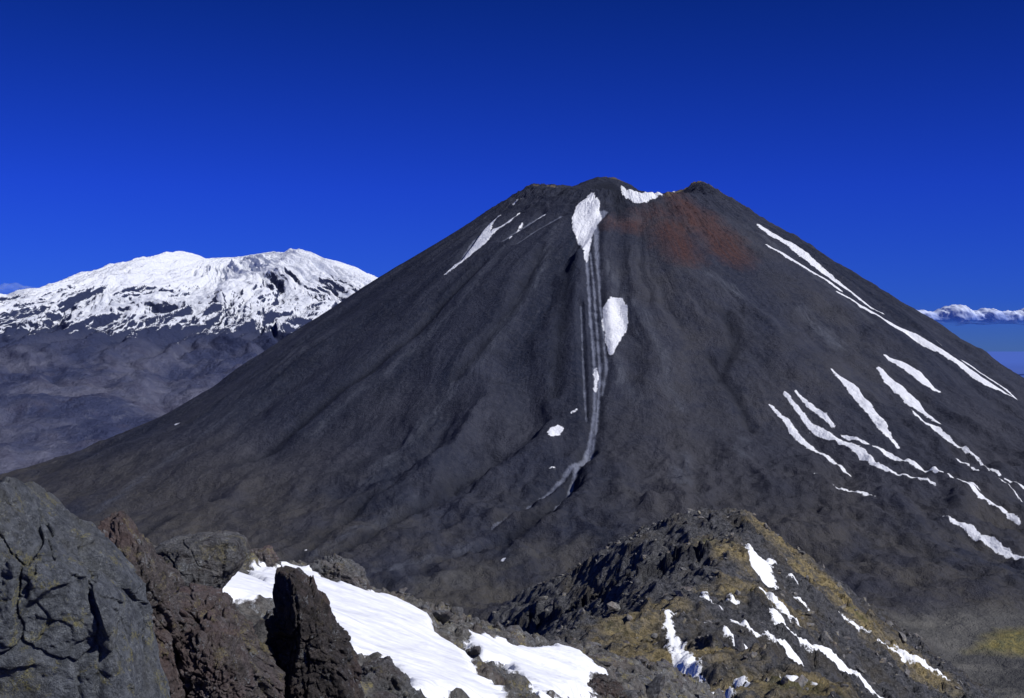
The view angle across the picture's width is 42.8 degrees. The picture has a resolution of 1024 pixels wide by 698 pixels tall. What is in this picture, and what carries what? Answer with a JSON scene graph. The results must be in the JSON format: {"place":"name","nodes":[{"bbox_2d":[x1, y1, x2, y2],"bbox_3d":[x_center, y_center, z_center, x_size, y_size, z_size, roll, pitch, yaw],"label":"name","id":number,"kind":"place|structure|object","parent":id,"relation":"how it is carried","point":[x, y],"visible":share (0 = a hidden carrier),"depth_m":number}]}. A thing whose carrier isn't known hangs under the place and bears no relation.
{"place":"outdoors","nodes":[
{"label":"outdoors","id":0,"kind":"place"},
{"bbox_2d":[0,248,377,473],"bbox_3d":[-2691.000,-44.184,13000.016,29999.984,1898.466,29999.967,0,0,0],"label":"snowy mountain","id":1,"kind":"structure","parent":0,"point":[89,358],"depth_m":9110.73},
{"bbox_2d":[153,545,715,697],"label":"rocky slope","id":2,"kind":"structure","parent":0,"point":[421,649],"depth_m":17.96},
{"bbox_2d":[0,477,170,697],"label":"boulder","id":3,"kind":"object","parent":2,"relation":"on","point":[76,612],"visible":1,"depth_m":4.40},
{"bbox_2d":[98,511,186,697],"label":"boulder","id":4,"kind":"object","parent":2,"relation":"on","point":[127,538],"visible":0.35,"depth_m":5.54},
{"bbox_2d":[156,553,184,589],"bbox_3d":[-2.048,1.397,7.221,0.403,0.566,0.632,0,0,0],"label":"boulder","id":5,"kind":"object","parent":2,"relation":"on","point":[174,574],"visible":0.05,"depth_m":7.31},
{"bbox_2d":[155,530,250,589],"bbox_3d":[-1.914,1.346,8.019,0.602,0.447,0.637,0,0,0],"label":"boulder","id":6,"kind":"object","parent":2,"relation":"on","point":[216,559],"visible":0.73,"depth_m":7.79},
{"bbox_2d":[175,615,255,697],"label":"boulder","id":7,"kind":"object","parent":2,"relation":"on","point":[212,660],"visible":0.91,"depth_m":5.56},
{"bbox_2d":[171,583,285,697],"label":"boulder","id":8,"kind":"object","parent":2,"relation":"on","point":[196,602],"visible":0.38,"depth_m":6.27},
{"bbox_2d":[250,545,278,566],"bbox_3d":[-3.677,3.085,19.023,0.578,0.422,0.631,0,0,0],"label":"boulder","id":9,"kind":"object","parent":2,"relation":"on","point":[267,555],"visible":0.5,"depth_m":18.84},
{"bbox_2d":[265,565,364,697],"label":"boulder","id":10,"kind":"object","parent":2,"relation":"on","point":[315,655],"visible":0.92,"depth_m":6.45},
{"bbox_2d":[307,552,371,589],"bbox_3d":[-2.697,3.565,20.537,0.967,0.693,0.934,0,0,0],"label":"boulder","id":11,"kind":"object","parent":2,"relation":"on","point":[345,570],"visible":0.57,"depth_m":20.20},
{"bbox_2d":[360,656,421,697],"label":"boulder","id":12,"kind":"object","parent":2,"relation":"on","point":[384,674],"visible":0.84,"depth_m":8.84},
{"bbox_2d":[236,560,725,697],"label":"loose rocks","id":13,"kind":"object","parent":2,"relation":"on","point":[655,687],"visible":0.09,"depth_m":24.13},
{"bbox_2d":[587,673,626,697],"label":"boulder","id":14,"kind":"object","parent":2,"relation":"on","point":[605,685],"visible":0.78,"depth_m":22.73},
{"bbox_2d":[0,177,1023,697],"bbox_3d":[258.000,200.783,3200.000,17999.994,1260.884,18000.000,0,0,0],"label":"volcano","id":15,"kind":"structure","parent":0,"point":[496,407],"depth_m":2271.09},
{"bbox_2d":[0,0,1023,351],"label":"sky","id":16,"kind":"structure","parent":0,"point":[885,136]},
{"bbox_2d":[487,507,998,697],"bbox_3d":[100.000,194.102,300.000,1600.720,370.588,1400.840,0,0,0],"label":"rocky ridge","id":17,"kind":"structure","parent":0,"point":[791,653],"depth_m":274.09},
{"bbox_2d":[492,507,994,697],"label":"ridge blocks","id":18,"kind":"structure","parent":17,"relation":"on","point":[802,680],"depth_m":268.43},
{"bbox_2d":[918,304,1023,321],"bbox_3d":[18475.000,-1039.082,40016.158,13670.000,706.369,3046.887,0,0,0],"label":"cloud","id":19,"kind":"structure","parent":0,"point":[960,312],"depth_m":39358.62},
{"bbox_2d":[987,352,1023,376],"bbox_3d":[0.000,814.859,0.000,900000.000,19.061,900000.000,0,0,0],"label":"ground","id":20,"kind":"structure","parent":0,"point":[1013,361],"depth_m":101323.80}
]}

